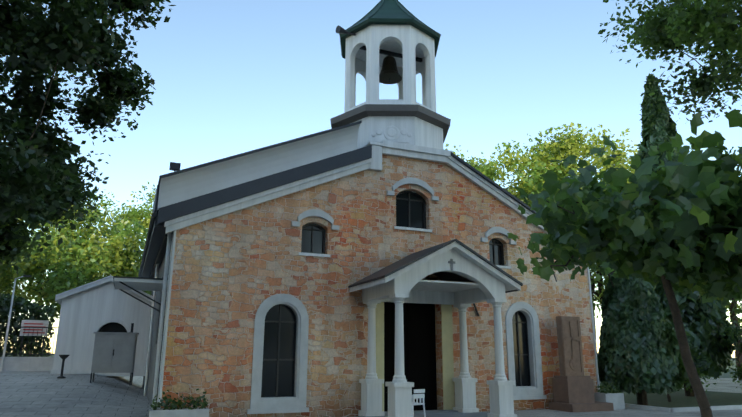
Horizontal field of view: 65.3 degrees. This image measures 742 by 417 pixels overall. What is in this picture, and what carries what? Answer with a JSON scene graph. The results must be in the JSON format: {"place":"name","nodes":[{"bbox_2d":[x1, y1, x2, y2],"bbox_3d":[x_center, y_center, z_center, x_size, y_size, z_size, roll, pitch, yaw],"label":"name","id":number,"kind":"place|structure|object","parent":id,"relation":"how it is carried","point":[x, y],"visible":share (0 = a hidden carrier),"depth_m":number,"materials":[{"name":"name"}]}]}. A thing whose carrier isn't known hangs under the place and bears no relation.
{"place":"outdoors","nodes":[
{"label":"outdoors","id":0,"kind":"place"},
{"bbox_2d":[0,0,175,277],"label":"tree","id":1,"kind":"object","parent":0,"point":[42,182],"depth_m":10.20,"materials":[{"name":"green plant"}]},
{"bbox_2d":[52,282,151,369],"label":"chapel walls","id":2,"kind":"structure","parent":0,"point":[84,315],"depth_m":27.04,"materials":[{"name":"white paint"}]},
{"bbox_2d":[113,162,180,408],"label":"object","id":3,"kind":"object","parent":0,"point":[139,282],"visible":0.79,"depth_m":17.48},
{"bbox_2d":[0,353,741,416],"bbox_3d":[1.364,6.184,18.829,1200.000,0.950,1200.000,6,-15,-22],"label":"ground","id":4,"kind":"structure","parent":0,"point":[35,394],"depth_m":21.10,"materials":[{"name":"grey stone"}]},
{"bbox_2d":[0,218,48,295],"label":"hill tree","id":5,"kind":"object","parent":4,"relation":"on","point":[7,284],"depth_m":47.67,"materials":[{"name":"green plant"}]},
{"bbox_2d":[0,293,57,356],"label":"hedge","id":6,"kind":"object","parent":4,"relation":"on","point":[22,305],"depth_m":31.39,"materials":[{"name":"green plant"}]},
{"bbox_2d":[0,275,57,370],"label":"fence","id":7,"kind":"object","parent":4,"relation":"on","point":[32,328],"visible":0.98,"depth_m":29.57,"materials":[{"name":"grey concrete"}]},
{"bbox_2d":[57,355,68,377],"bbox_3d":[-12.882,6.599,24.207,0.400,0.950,0.400,6,-15,-22],"label":"pedestal stand","id":8,"kind":"object","parent":4,"relation":"on","point":[63,357],"visible":0.98,"depth_m":24.16,"materials":[{"name":"grey metal"}]},
{"bbox_2d":[1,192,134,353],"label":"hill tree","id":9,"kind":"object","parent":4,"relation":"on","point":[102,205],"depth_m":58.52,"materials":[{"name":"green plant"}]},
{"bbox_2d":[0,200,147,318],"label":"hill tree","id":10,"kind":"object","parent":4,"relation":"on","point":[79,260],"depth_m":45.87,"materials":[{"name":"green plant"}]},
{"bbox_2d":[50,275,152,375],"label":"shed trim","id":11,"kind":"structure","parent":4,"relation":"on","point":[113,327],"depth_m":27.14,"materials":[{"name":"white paint"}]},
{"bbox_2d":[90,323,138,384],"bbox_3d":[-10.618,6.017,23.987,1.670,2.500,0.670,4,-15,-14],"label":"metal cabinet","id":12,"kind":"object","parent":4,"relation":"on","point":[114,352],"visible":0.96,"depth_m":23.73,"materials":[{"name":"metal"}]},
{"bbox_2d":[80,182,155,294],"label":"hill tree","id":13,"kind":"object","parent":4,"relation":"on","point":[134,212],"depth_m":58.65,"materials":[{"name":"green plant"}]},
{"bbox_2d":[149,393,624,416],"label":"planter boxes","id":14,"kind":"object","parent":4,"relation":"on","point":[617,400],"visible":0.79,"depth_m":15.59,"materials":[{"name":"concrete"}]},
{"bbox_2d":[149,379,621,409],"bbox_3d":[1.575,5.806,18.279,16.032,0.671,0.638,6,-15,-21],"label":"planter","id":15,"kind":"object","parent":14,"relation":"on","point":[204,403],"visible":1,"depth_m":15.69,"materials":[{"name":"green plant"}]},
{"bbox_2d":[348,239,522,416],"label":"portico","id":16,"kind":"structure","parent":4,"relation":"on","point":[467,275],"depth_m":17.69,"materials":[{"name":"white paint"}]},
{"bbox_2d":[412,389,425,416],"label":"plastic chair","id":17,"kind":"object","parent":16,"relation":"on","point":[416,396],"visible":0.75,"depth_m":16.46,"materials":[{"name":"white plastic"}]},
{"bbox_2d":[443,143,518,192],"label":"tree","id":18,"kind":"object","parent":4,"relation":"on","point":[463,158],"visible":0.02,"depth_m":58.23,"materials":[{"name":"green plant"}]},
{"bbox_2d":[466,140,548,203],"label":"tree","id":19,"kind":"object","parent":4,"relation":"on","point":[516,146],"depth_m":55.54,"materials":[{"name":"green plant"}]},
{"bbox_2d":[460,147,576,206],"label":"tree","id":20,"kind":"object","parent":4,"relation":"on","point":[490,173],"depth_m":48.64,"materials":[{"name":"green plant"}]},
{"bbox_2d":[508,157,605,353],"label":"tree","id":21,"kind":"object","parent":4,"relation":"on","point":[593,287],"depth_m":62.21,"materials":[{"name":"green plant"}]},
{"bbox_2d":[531,151,630,289],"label":"tree","id":22,"kind":"object","parent":4,"relation":"on","point":[597,155],"depth_m":51.00,"materials":[{"name":"green plant"}]},
{"bbox_2d":[549,316,613,411],"bbox_3d":[7.415,5.528,20.793,1.800,3.240,1.200,6,-15,-22],"label":"stone monument","id":23,"kind":"object","parent":4,"relation":"on","point":[573,387],"visible":1,"depth_m":20.50,"materials":[{"name":"brown stone"}]},
{"bbox_2d":[501,122,693,303],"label":"tree","id":24,"kind":"object","parent":4,"relation":"on","point":[546,153],"depth_m":49.49,"materials":[{"name":"green plant"}]},
{"bbox_2d":[590,269,606,301],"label":"tree","id":25,"kind":"object","parent":4,"relation":"on","point":[596,286],"depth_m":67.64,"materials":[{"name":"green plant"}]},
{"bbox_2d":[531,164,738,416],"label":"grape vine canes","id":26,"kind":"object","parent":4,"relation":"on","point":[698,390],"visible":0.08,"depth_m":5.63,"materials":[{"name":"brown plant"}]},
{"bbox_2d":[507,109,741,314],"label":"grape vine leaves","id":27,"kind":"object","parent":26,"relation":"attached to","point":[628,234],"visible":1,"depth_m":5.45,"materials":[{"name":"green plant"}]},
{"bbox_2d":[597,273,687,405],"bbox_3d":[10.364,4.142,22.921,3.431,7.196,3.413,6,-15,-22],"label":"thuja tree","id":28,"kind":"object","parent":4,"relation":"on","point":[639,350],"depth_m":21.70,"materials":[{"name":"green plant"}]},
{"bbox_2d":[570,150,733,318],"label":"tree","id":29,"kind":"object","parent":4,"relation":"on","point":[598,264],"depth_m":44.43,"materials":[{"name":"green plant"}]},
{"bbox_2d":[625,403,741,411],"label":"lawn kerb","id":30,"kind":"structure","parent":4,"relation":"on","point":[687,409],"depth_m":20.53,"materials":[{"name":"concrete"}]},
{"bbox_2d":[657,323,715,401],"bbox_3d":[12.492,6.656,24.443,3.468,3.482,4.009,6,-15,-22],"label":"shrub","id":31,"kind":"object","parent":4,"relation":"on","point":[693,349],"depth_m":23.25,"materials":[{"name":"plant"}]},
{"bbox_2d":[637,73,740,395],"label":"cypress tree","id":32,"kind":"object","parent":4,"relation":"on","point":[658,129],"depth_m":27.10,"materials":[{"name":"green plant"}]},
{"bbox_2d":[699,315,741,388],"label":"shrub","id":33,"kind":"object","parent":4,"relation":"on","point":[734,328],"depth_m":25.93,"materials":[{"name":"green plant"}]},
{"bbox_2d":[721,169,741,377],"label":"tree","id":34,"kind":"object","parent":4,"relation":"on","point":[739,359],"depth_m":51.03,"materials":[{"name":"green plant"}]},
{"bbox_2d":[731,299,741,340],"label":"tree","id":35,"kind":"object","parent":4,"relation":"on","point":[737,313],"visible":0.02,"depth_m":37.28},
{"bbox_2d":[142,230,599,408],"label":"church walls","id":36,"kind":"structure","parent":0,"point":[151,374],"depth_m":21.05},
{"bbox_2d":[0,0,741,357],"label":"sky","id":37,"kind":"structure","parent":0,"point":[231,77],"materials":[{"name":"blue"}]},
{"bbox_2d":[161,154,597,416],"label":"stone wall","id":38,"kind":"structure","parent":0,"point":[232,271],"depth_m":18.58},
{"bbox_2d":[141,121,595,277],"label":"church roof","id":39,"kind":"structure","parent":38,"relation":"on","point":[190,196],"depth_m":18.56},
{"bbox_2d":[330,104,450,192],"bbox_3d":[0.753,-1.704,23.232,5.109,3.330,5.109,6,-15,-22],"label":"tower base","id":40,"kind":"object","parent":39,"relation":"on","point":[413,124],"visible":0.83,"depth_m":21.50,"materials":[{"name":"white paint"}]},
{"bbox_2d":[344,24,435,112],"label":"bell tower","id":41,"kind":"structure","parent":40,"relation":"on","point":[407,38],"depth_m":22.76,"materials":[{"name":"white paint"}]},
{"bbox_2d":[336,0,440,83],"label":"tower roof","id":42,"kind":"structure","parent":41,"relation":"on","point":[393,12],"depth_m":23.95,"materials":[{"name":"green metal"}]},
{"bbox_2d":[247,177,546,414],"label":"window and door trim","id":43,"kind":"structure","parent":38,"relation":"in","point":[279,360],"depth_m":19.41,"materials":[{"name":"white paint"}]},
{"bbox_2d":[598,0,741,124],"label":"tree","id":44,"kind":"object","parent":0,"point":[684,22],"depth_m":13.21,"materials":[{"name":"green plant"}]}
]}

